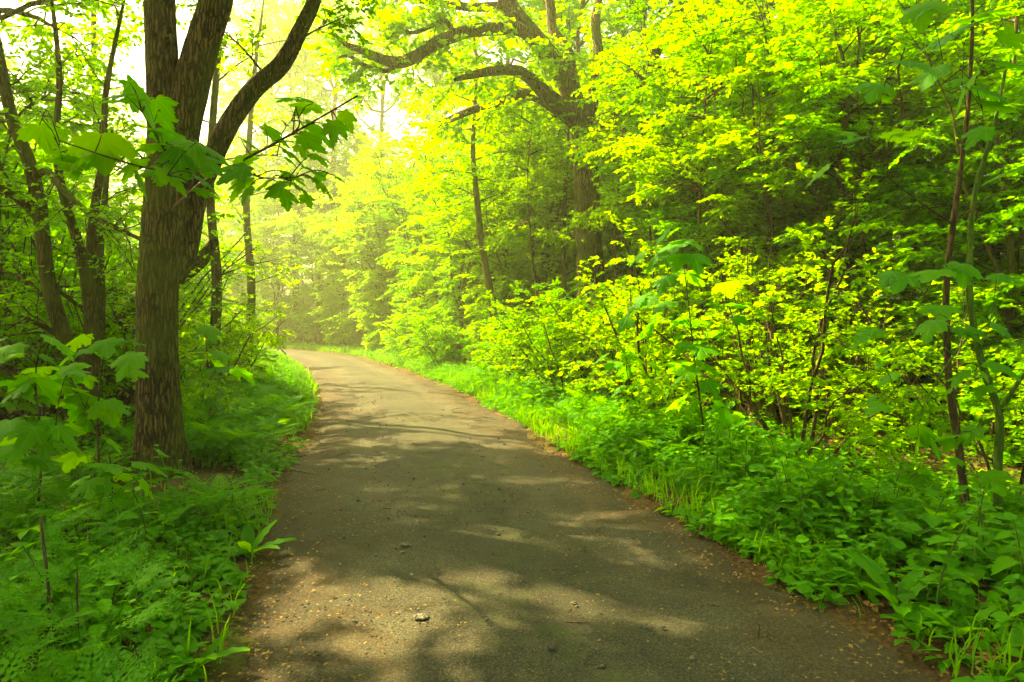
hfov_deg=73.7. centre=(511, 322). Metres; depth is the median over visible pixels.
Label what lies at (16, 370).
twiggy bush
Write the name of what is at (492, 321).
leafy shrub
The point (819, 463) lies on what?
nettle plant
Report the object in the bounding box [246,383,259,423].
nettle plant
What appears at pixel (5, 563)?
nettle plant
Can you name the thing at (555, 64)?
oak tree
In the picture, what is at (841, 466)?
nettle plant
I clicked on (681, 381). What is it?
leafy shrub
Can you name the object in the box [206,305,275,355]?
leafy shrub
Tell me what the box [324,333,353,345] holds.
leafy shrub
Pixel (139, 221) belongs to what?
young tree
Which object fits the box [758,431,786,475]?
nettle plant
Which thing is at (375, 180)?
young tree
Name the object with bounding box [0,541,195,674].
cow parsley
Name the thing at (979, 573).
nettle plant
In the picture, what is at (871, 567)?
dock plant
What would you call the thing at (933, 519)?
nettle plant
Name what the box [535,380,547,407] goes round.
nettle plant
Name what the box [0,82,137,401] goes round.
young tree
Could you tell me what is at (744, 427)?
nettle plant
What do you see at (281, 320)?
leafy shrub
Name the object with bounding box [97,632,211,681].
cow parsley
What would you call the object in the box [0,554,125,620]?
cow parsley
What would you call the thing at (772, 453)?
cow parsley
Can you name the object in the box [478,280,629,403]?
leafy shrub
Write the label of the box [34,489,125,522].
cow parsley
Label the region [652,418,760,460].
cow parsley
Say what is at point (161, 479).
nettle plant
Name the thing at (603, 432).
nettle plant
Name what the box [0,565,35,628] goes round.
cow parsley
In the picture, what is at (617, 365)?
maple sapling
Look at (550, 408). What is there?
cow parsley
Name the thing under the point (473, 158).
slender tree
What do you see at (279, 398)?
cow parsley
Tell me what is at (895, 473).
nettle plant
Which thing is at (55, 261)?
twiggy bush
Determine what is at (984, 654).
leaf litter
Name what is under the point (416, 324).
leafy shrub
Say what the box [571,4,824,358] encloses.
young tree
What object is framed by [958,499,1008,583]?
nettle plant
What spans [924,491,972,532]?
nettle plant
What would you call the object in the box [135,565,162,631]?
nettle plant
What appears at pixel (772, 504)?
nettle plant
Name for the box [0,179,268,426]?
twiggy bush
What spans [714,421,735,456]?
nettle plant
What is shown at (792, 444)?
nettle plant
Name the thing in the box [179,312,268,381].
leafy shrub
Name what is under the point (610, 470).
grass
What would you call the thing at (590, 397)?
nettle plant
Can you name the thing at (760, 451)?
nettle plant
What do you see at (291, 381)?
nettle plant
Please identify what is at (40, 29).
young tree
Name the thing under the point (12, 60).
young tree
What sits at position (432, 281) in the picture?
young tree
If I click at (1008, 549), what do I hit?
nettle plant
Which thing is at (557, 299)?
leafy shrub
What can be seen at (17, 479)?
cow parsley
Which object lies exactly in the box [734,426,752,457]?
nettle plant
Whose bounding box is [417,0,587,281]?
tall tree
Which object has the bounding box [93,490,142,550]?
nettle plant
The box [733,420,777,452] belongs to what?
cow parsley
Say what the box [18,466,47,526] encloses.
nettle plant
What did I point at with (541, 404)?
nettle plant
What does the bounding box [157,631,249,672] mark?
dock plant
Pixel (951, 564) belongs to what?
nettle plant
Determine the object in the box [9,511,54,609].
nettle plant
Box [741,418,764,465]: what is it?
nettle plant
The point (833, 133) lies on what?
young tree
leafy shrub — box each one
[0,285,129,369]
[0,296,133,420]
[3,272,286,450]
[14,245,272,408]
[21,302,123,414]
[40,283,212,397]
[130,272,285,362]
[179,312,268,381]
[181,284,246,334]
[182,322,230,380]
[185,297,296,387]
[203,281,289,323]
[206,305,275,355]
[244,304,299,341]
[255,281,348,339]
[257,289,344,343]
[265,282,368,342]
[293,299,330,343]
[298,311,335,343]
[309,286,355,344]
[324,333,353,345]
[326,316,362,345]
[327,299,408,345]
[355,278,482,366]
[370,296,420,348]
[371,331,409,350]
[381,322,418,357]
[387,299,482,357]
[392,306,433,356]
[392,307,474,368]
[406,293,535,363]
[428,300,484,364]
[432,324,501,366]
[456,307,602,383]
[464,317,518,369]
[471,315,542,380]
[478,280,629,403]
[478,297,572,373]
[485,273,576,368]
[506,265,644,335]
[510,349,575,377]
[526,211,805,432]
[528,288,682,375]
[536,307,657,402]
[559,239,728,422]
[574,276,765,403]
[584,158,987,495]
[586,352,632,398]
[600,276,854,415]
[610,288,718,399]
[742,230,1023,457]
[751,271,954,435]
[758,303,1023,504]
[760,316,903,400]
[764,339,894,422]
[806,296,930,417]
[828,313,922,397]
[856,253,923,305]
[884,287,1023,441]
[900,264,1023,419]
[942,362,1023,466]
[1012,317,1023,338]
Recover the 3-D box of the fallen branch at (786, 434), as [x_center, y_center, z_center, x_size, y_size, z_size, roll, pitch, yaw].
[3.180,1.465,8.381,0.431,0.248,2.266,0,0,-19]
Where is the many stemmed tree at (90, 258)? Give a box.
[0,0,183,449]
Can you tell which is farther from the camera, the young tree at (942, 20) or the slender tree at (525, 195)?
the slender tree at (525, 195)
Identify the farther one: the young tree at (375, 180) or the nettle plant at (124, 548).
the young tree at (375, 180)
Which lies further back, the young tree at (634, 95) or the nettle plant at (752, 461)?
the young tree at (634, 95)
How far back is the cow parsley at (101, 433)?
7.87 m
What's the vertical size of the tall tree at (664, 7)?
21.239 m
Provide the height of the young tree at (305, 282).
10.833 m
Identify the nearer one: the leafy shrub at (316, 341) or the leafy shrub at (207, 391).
the leafy shrub at (207, 391)
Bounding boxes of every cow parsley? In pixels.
[0,456,54,490]
[0,458,73,511]
[0,462,21,476]
[0,468,135,528]
[0,470,34,491]
[0,478,70,518]
[0,485,51,541]
[0,496,83,547]
[0,497,107,582]
[0,515,146,603]
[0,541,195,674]
[0,542,196,671]
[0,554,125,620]
[0,554,186,677]
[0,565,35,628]
[0,621,73,675]
[0,630,46,681]
[10,503,138,555]
[15,644,162,681]
[20,544,149,641]
[25,449,105,484]
[28,443,134,485]
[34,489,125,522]
[53,443,134,478]
[53,489,200,557]
[54,630,125,681]
[81,425,123,445]
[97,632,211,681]
[115,427,195,437]
[119,426,133,449]
[122,460,232,530]
[150,465,269,520]
[164,465,278,527]
[175,474,255,527]
[184,393,235,436]
[186,413,233,459]
[187,427,249,459]
[188,420,256,461]
[200,404,259,426]
[209,427,267,457]
[213,424,285,463]
[222,384,278,409]
[226,402,274,425]
[229,381,271,397]
[229,414,297,443]
[235,420,275,447]
[249,391,320,424]
[250,402,301,428]
[251,418,297,442]
[252,381,299,398]
[252,415,299,439]
[255,393,302,426]
[257,400,308,428]
[285,385,322,396]
[486,379,515,389]
[500,385,556,404]
[529,382,564,391]
[534,397,570,424]
[544,404,578,423]
[545,408,609,437]
[546,395,594,418]
[557,410,583,428]
[564,419,620,443]
[566,403,627,426]
[567,388,617,406]
[594,399,648,417]
[629,432,707,462]
[632,447,718,495]
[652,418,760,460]
[662,400,731,424]
[683,400,738,421]
[702,429,773,451]
[724,442,815,473]
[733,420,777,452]
[748,459,874,494]
[751,437,828,469]
[783,451,849,470]
[877,477,953,515]
[926,498,992,522]
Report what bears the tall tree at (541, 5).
on the ground at (230, 664)
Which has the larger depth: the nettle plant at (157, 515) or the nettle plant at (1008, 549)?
the nettle plant at (157, 515)
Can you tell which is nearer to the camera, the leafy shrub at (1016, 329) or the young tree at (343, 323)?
the leafy shrub at (1016, 329)
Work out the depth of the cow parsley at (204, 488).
5.42 m
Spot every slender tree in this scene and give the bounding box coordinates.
[22,4,146,278]
[134,0,300,391]
[216,0,323,372]
[323,160,428,311]
[400,11,559,372]
[440,88,569,282]
[480,102,571,340]
[483,33,624,365]
[560,74,672,313]
[562,45,718,385]
[629,5,790,412]
[773,0,946,390]
[820,0,1023,400]
[907,0,1023,391]
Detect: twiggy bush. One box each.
[0,151,281,416]
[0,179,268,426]
[0,203,134,402]
[0,211,263,402]
[0,213,76,400]
[0,236,224,413]
[0,237,121,307]
[19,208,270,345]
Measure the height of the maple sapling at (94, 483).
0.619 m
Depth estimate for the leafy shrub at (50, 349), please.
10.81 m
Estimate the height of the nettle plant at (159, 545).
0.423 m
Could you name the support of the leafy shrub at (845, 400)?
on the ground at (230, 664)
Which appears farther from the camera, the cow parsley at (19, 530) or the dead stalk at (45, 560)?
the cow parsley at (19, 530)
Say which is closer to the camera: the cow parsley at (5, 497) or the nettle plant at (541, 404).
the cow parsley at (5, 497)
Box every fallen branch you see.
[761,427,823,467]
[840,447,924,486]
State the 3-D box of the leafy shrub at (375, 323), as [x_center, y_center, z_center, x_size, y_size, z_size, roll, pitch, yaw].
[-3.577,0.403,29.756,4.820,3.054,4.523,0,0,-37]
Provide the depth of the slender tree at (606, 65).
13.48 m
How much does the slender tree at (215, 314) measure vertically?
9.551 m
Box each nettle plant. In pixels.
[0,476,16,537]
[0,542,27,584]
[0,575,39,647]
[0,625,29,681]
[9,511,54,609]
[10,542,75,636]
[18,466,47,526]
[32,542,86,621]
[33,479,62,541]
[40,589,87,640]
[42,525,76,590]
[55,536,87,606]
[58,580,131,669]
[63,591,116,648]
[65,528,113,596]
[74,452,116,524]
[91,592,128,636]
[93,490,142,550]
[101,531,135,597]
[113,471,151,543]
[120,486,163,560]
[122,466,166,511]
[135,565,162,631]
[145,501,176,549]
[151,444,184,508]
[153,504,175,555]
[170,459,202,518]
[182,395,198,433]
[183,407,198,440]
[184,412,199,455]
[202,478,222,514]
[222,423,245,459]
[242,421,254,451]
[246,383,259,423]
[285,364,296,382]
[524,373,536,405]
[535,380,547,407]
[535,386,549,416]
[540,385,552,406]
[559,382,570,417]
[570,395,585,419]
[576,387,589,418]
[580,385,593,407]
[600,413,608,433]
[637,434,652,464]
[643,391,657,421]
[650,440,660,463]
[663,440,688,475]
[677,445,696,469]
[678,410,694,431]
[686,412,700,454]
[692,424,713,458]
[697,412,719,439]
[699,416,713,455]
[701,409,717,450]
[702,425,731,478]
[707,455,730,486]
[712,437,737,478]
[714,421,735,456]
[714,423,742,467]
[720,441,735,460]
[722,424,743,462]
[727,440,764,496]
[731,440,756,478]
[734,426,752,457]
[736,447,772,483]
[738,413,755,440]
[741,417,769,462]
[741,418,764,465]
[741,428,766,455]
[743,430,780,476]
[757,428,791,483]
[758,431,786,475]
[764,470,795,528]
[765,442,808,483]
[768,457,804,503]
[769,490,823,542]
[770,424,784,462]
[773,446,801,496]
[774,429,794,450]
[775,481,818,551]
[778,429,815,469]
[783,463,850,530]
[784,451,803,482]
[790,449,818,485]
[809,450,835,479]
[811,447,834,473]
[814,441,839,476]
[823,452,846,482]
[825,462,847,488]
[828,460,863,510]
[828,486,870,539]
[831,456,858,481]
[835,441,854,482]
[853,484,899,528]
[855,474,895,542]
[876,481,913,516]
[882,488,974,566]
[885,461,915,498]
[897,503,994,603]
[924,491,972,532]
[931,485,1011,561]
[941,487,1007,588]
[954,473,1011,559]
[955,530,1023,579]
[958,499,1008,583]
[982,520,1023,578]
[990,511,1023,587]
[994,504,1023,555]
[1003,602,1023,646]
[1008,557,1023,567]
[1009,526,1023,574]
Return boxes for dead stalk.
[39,517,56,655]
[76,572,78,628]
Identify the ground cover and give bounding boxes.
[0,347,319,681]
[253,339,1023,681]
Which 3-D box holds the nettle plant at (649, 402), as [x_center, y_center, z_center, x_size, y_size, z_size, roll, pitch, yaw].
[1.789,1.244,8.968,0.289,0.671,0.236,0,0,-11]
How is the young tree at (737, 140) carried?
on the ground at (230, 664)
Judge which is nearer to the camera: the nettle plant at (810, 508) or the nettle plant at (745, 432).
the nettle plant at (810, 508)
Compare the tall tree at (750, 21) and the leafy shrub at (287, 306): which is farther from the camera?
the leafy shrub at (287, 306)
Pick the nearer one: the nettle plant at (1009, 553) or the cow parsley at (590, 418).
the nettle plant at (1009, 553)
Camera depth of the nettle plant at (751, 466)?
5.69 m
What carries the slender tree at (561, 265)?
on the ground at (230, 664)
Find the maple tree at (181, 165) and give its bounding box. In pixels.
[16,0,434,482]
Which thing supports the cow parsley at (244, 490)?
on the ground at (230, 664)
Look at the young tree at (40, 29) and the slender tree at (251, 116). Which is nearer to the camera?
the young tree at (40, 29)
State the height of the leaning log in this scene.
2.801 m
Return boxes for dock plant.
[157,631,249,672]
[200,506,266,525]
[204,520,296,554]
[843,549,950,637]
[880,584,1000,643]
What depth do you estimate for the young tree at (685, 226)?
12.28 m
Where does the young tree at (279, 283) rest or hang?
on the ground at (230, 664)
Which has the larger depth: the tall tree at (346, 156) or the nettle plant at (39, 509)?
the tall tree at (346, 156)
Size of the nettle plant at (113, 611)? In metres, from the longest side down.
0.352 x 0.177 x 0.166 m
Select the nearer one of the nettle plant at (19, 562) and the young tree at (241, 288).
the nettle plant at (19, 562)
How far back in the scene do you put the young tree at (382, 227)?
40.05 m
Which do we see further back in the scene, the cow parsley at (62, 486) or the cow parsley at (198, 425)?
the cow parsley at (198, 425)
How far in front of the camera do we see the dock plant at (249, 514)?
5.28 m
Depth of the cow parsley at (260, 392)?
10.12 m
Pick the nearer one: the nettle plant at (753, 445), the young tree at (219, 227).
the nettle plant at (753, 445)
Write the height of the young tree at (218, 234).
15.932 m
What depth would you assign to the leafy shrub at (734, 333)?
11.09 m
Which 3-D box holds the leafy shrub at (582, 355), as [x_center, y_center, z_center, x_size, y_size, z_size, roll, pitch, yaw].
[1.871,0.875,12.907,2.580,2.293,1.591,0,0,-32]
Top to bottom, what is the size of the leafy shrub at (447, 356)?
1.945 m
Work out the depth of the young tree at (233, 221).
55.78 m
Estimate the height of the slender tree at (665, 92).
7.180 m
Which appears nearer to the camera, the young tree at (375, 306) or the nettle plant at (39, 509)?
the nettle plant at (39, 509)
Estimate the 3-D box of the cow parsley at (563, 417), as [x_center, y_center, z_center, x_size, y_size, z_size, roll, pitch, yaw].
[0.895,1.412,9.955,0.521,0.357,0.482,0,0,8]
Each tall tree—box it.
[0,0,184,294]
[194,0,365,343]
[203,20,344,332]
[222,0,379,338]
[253,0,407,344]
[309,0,431,237]
[365,12,496,264]
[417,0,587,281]
[435,42,538,204]
[477,0,647,261]
[485,0,670,298]
[547,0,700,289]
[602,0,689,55]
[623,0,851,230]
[653,0,994,291]
[673,0,851,106]
[840,8,959,301]
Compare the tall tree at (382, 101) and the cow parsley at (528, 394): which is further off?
the tall tree at (382, 101)
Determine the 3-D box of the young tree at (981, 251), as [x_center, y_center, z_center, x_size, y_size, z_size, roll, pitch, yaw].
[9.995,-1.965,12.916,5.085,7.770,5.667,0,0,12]
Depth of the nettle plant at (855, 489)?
4.89 m
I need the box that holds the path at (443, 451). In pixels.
[241,348,930,681]
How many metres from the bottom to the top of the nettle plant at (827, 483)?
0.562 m
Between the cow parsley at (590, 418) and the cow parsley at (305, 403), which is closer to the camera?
the cow parsley at (590, 418)
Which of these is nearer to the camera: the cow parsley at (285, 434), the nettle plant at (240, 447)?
the nettle plant at (240, 447)
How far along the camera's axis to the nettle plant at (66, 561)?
3.57 m
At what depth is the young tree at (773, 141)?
15.20 m
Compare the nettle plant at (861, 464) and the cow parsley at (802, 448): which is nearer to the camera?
the nettle plant at (861, 464)
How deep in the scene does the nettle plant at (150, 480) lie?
5.15 m
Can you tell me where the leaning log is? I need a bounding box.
[27,237,218,419]
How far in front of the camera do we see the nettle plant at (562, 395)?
11.21 m
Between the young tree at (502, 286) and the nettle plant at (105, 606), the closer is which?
the nettle plant at (105, 606)
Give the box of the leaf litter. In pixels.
[0,358,1023,681]
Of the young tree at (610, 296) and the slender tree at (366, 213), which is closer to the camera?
the young tree at (610, 296)
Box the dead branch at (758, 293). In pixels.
[741,279,881,429]
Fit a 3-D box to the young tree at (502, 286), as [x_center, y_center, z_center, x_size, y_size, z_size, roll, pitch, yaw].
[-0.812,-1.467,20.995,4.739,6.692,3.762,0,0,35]
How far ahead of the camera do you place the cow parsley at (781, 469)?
5.45 m
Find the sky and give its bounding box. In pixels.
[0,0,1017,320]
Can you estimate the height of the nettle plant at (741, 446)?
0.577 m
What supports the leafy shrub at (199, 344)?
on the ground at (230, 664)
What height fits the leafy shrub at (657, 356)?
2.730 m
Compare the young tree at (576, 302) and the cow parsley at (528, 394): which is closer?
the cow parsley at (528, 394)
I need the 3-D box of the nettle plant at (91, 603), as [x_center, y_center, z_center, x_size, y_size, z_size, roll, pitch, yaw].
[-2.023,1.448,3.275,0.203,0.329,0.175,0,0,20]
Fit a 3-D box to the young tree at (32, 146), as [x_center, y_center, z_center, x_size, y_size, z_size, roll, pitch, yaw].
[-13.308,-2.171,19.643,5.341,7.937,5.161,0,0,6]
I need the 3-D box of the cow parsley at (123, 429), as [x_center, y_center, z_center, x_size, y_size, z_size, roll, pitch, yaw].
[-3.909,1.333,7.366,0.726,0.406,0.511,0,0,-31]
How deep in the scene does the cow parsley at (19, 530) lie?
4.58 m
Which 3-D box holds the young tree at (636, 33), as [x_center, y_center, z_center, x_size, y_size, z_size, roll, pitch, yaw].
[1.430,-3.692,22.847,7.278,10.970,6.874,0,0,23]
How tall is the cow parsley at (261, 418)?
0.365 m
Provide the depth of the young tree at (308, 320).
41.05 m
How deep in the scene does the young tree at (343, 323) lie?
35.88 m
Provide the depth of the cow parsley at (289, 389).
12.30 m
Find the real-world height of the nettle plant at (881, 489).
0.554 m
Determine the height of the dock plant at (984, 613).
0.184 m
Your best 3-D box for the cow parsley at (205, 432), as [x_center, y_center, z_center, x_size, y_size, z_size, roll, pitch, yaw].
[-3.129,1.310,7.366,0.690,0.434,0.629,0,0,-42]
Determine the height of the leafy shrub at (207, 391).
2.731 m
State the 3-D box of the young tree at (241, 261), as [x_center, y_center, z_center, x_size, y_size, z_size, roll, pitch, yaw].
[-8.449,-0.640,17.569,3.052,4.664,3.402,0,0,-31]
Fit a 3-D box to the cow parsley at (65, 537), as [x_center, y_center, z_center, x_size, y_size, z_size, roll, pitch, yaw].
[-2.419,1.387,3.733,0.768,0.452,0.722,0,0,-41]
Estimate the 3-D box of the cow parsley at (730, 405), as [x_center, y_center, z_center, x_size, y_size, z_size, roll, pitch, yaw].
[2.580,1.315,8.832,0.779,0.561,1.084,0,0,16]
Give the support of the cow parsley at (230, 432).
on the ground at (230, 664)
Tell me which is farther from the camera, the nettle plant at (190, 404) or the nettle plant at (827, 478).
the nettle plant at (190, 404)
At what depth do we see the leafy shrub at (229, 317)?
19.08 m
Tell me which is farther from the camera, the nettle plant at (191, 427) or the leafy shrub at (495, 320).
the leafy shrub at (495, 320)
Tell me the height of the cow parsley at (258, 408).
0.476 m
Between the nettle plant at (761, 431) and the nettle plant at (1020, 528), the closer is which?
the nettle plant at (1020, 528)
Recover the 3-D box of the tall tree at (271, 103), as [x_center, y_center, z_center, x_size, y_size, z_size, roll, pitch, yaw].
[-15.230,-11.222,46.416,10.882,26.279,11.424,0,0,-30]
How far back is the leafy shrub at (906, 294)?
16.16 m
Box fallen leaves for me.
[1,371,1023,681]
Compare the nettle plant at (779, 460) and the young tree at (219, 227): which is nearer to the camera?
the nettle plant at (779, 460)
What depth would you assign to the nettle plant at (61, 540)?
3.87 m
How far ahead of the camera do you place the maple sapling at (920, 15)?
5.10 m
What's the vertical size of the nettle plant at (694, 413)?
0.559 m
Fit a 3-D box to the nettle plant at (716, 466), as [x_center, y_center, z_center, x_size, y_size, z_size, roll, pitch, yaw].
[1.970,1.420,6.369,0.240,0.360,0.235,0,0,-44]
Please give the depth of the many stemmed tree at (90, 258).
8.00 m
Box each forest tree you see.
[671,0,848,205]
[732,0,991,359]
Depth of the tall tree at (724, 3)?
15.42 m
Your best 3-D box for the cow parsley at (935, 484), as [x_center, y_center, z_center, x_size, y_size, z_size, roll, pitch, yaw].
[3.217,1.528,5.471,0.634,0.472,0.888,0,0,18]
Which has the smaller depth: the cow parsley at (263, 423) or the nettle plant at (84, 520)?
the nettle plant at (84, 520)
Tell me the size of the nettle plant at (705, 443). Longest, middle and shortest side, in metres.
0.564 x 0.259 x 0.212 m
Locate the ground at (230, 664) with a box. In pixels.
[0,326,1023,681]
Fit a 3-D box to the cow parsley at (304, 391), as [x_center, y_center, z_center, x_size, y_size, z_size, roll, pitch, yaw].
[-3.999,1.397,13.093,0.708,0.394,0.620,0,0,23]
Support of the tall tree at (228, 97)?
on the ground at (230, 664)
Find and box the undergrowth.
[0,366,1023,541]
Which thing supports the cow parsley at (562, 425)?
on the ground at (230, 664)
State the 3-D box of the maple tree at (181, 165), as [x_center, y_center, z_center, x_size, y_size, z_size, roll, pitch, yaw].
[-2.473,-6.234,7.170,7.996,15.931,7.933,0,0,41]
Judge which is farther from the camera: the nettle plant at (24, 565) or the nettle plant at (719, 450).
the nettle plant at (719, 450)
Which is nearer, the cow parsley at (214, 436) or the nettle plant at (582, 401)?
the cow parsley at (214, 436)
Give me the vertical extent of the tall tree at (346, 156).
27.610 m
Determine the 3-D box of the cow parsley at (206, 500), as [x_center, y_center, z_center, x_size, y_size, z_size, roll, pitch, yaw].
[-2.385,1.310,4.896,0.739,0.547,0.799,0,0,-10]
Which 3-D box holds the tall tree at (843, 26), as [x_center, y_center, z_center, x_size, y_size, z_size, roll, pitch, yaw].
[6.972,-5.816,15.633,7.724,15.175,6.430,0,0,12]
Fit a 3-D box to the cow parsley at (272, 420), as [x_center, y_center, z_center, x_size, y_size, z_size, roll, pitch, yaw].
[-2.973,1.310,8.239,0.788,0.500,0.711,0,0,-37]
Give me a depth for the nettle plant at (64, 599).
3.24 m
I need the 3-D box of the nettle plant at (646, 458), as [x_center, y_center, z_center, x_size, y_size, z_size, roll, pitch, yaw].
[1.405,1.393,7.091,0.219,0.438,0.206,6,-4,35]
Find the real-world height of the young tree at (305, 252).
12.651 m
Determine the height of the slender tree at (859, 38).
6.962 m
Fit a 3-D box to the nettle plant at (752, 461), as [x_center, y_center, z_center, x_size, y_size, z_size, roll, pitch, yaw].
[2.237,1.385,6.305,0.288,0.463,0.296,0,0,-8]
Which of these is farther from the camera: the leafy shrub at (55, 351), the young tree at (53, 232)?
the young tree at (53, 232)
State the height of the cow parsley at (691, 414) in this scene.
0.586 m
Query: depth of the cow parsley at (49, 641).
2.88 m
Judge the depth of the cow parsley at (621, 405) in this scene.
9.95 m
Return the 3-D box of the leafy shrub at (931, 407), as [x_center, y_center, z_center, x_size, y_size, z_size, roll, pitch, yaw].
[3.918,0.226,8.610,5.330,3.378,5.002,0,0,-30]
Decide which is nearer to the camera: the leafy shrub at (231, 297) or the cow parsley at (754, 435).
the cow parsley at (754, 435)
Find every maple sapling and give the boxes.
[0,331,90,532]
[47,334,148,473]
[69,448,167,517]
[181,321,274,426]
[594,349,661,416]
[614,227,772,456]
[805,0,1023,533]
[836,70,1023,532]
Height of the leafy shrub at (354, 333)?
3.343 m
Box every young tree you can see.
[0,17,118,415]
[0,46,146,300]
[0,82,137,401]
[0,99,20,200]
[0,109,144,300]
[0,117,140,321]
[2,145,117,318]
[5,124,145,293]
[11,168,79,313]
[64,176,137,292]
[74,135,244,368]
[90,185,141,289]
[111,147,215,241]
[122,214,244,378]
[133,198,241,294]
[187,191,253,314]
[195,199,279,312]
[199,136,317,325]
[204,217,302,340]
[205,229,281,315]
[215,173,323,340]
[256,184,373,345]
[266,194,360,343]
[269,238,314,333]
[270,157,373,312]
[303,211,358,302]
[304,181,418,349]
[315,191,420,318]
[320,155,419,348]
[348,130,491,351]
[355,161,480,343]
[358,157,486,313]
[384,96,522,312]
[385,130,555,368]
[386,170,527,358]
[397,160,558,368]
[438,167,552,312]
[449,31,644,325]
[453,43,629,347]
[515,278,594,391]
[526,177,630,305]
[546,154,676,368]
[558,76,679,289]
[568,0,891,357]
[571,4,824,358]
[577,5,772,376]
[583,37,870,412]
[589,275,655,385]
[602,45,802,396]
[630,13,888,350]
[639,177,798,410]
[655,0,1023,394]
[661,0,925,304]
[670,0,941,370]
[745,0,1023,404]
[818,0,1023,393]
[822,138,910,308]
[827,0,1023,360]
[835,0,1023,433]
[848,159,942,299]
[853,17,1023,367]
[879,157,988,297]
[885,11,1023,281]
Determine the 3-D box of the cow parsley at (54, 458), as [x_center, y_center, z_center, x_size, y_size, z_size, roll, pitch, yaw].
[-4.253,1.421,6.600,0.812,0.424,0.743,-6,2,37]
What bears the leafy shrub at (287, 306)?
on the ground at (230, 664)
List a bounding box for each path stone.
[399,543,409,545]
[413,613,428,618]
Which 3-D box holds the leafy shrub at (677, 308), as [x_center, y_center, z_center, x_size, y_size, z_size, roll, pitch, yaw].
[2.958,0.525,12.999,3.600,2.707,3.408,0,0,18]
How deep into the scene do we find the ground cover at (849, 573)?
4.87 m
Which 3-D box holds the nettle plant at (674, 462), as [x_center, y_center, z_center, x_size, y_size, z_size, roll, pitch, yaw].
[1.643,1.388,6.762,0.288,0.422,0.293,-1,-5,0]
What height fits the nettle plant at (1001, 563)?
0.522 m
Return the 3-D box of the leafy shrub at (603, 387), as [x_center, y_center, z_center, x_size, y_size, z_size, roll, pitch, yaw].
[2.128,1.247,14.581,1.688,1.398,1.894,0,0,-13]
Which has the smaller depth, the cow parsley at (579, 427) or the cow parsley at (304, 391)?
the cow parsley at (579, 427)
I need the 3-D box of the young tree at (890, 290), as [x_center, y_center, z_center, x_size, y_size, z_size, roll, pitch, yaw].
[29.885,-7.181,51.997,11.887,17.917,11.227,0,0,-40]
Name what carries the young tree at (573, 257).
on the ground at (230, 664)
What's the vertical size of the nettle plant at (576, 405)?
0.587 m
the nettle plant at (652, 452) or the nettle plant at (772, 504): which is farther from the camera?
the nettle plant at (652, 452)
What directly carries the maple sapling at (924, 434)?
on the ground at (230, 664)
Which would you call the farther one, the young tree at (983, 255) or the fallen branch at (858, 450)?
the young tree at (983, 255)
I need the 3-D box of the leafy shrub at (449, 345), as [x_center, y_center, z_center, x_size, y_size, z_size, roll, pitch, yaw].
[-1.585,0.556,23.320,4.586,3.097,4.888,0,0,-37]
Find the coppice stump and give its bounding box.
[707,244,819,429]
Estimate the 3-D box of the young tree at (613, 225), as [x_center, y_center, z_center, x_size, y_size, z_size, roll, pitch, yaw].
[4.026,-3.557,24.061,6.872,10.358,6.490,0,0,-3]
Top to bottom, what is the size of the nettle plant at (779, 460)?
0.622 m
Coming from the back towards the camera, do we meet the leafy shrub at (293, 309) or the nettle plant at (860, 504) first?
the leafy shrub at (293, 309)
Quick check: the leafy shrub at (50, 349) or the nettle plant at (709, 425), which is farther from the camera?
the leafy shrub at (50, 349)
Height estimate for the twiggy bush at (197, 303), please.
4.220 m
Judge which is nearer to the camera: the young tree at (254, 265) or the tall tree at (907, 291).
the tall tree at (907, 291)
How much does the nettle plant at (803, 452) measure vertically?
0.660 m
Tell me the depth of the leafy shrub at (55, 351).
8.86 m
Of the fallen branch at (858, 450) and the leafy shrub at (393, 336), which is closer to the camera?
the fallen branch at (858, 450)
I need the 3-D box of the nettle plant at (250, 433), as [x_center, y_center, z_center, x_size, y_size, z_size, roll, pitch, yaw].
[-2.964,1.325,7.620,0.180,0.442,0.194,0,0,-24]
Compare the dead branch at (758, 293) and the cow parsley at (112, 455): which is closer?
the cow parsley at (112, 455)
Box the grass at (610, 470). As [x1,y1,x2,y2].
[0,340,1023,681]
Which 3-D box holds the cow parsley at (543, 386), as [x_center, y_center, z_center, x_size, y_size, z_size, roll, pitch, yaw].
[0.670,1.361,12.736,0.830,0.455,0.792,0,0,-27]
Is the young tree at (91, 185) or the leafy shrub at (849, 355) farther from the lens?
the young tree at (91, 185)
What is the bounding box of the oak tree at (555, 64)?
[303,0,694,386]
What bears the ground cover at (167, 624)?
on the ground at (230, 664)
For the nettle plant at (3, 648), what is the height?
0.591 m
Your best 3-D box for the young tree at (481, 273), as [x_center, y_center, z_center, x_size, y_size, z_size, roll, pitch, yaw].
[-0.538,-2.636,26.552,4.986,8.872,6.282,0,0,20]
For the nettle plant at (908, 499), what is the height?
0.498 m
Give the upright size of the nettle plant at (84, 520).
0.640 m
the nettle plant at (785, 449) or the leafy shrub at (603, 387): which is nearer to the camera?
the nettle plant at (785, 449)
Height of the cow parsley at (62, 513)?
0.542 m
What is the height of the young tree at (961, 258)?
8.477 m
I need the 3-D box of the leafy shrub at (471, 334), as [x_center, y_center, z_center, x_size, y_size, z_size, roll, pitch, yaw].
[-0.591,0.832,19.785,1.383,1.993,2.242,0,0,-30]
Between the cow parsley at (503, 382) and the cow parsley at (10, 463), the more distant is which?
the cow parsley at (503, 382)
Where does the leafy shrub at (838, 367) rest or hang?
on the ground at (230, 664)
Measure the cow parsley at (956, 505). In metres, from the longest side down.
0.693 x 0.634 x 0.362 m
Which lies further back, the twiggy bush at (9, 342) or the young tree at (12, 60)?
the young tree at (12, 60)
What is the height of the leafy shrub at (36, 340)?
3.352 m

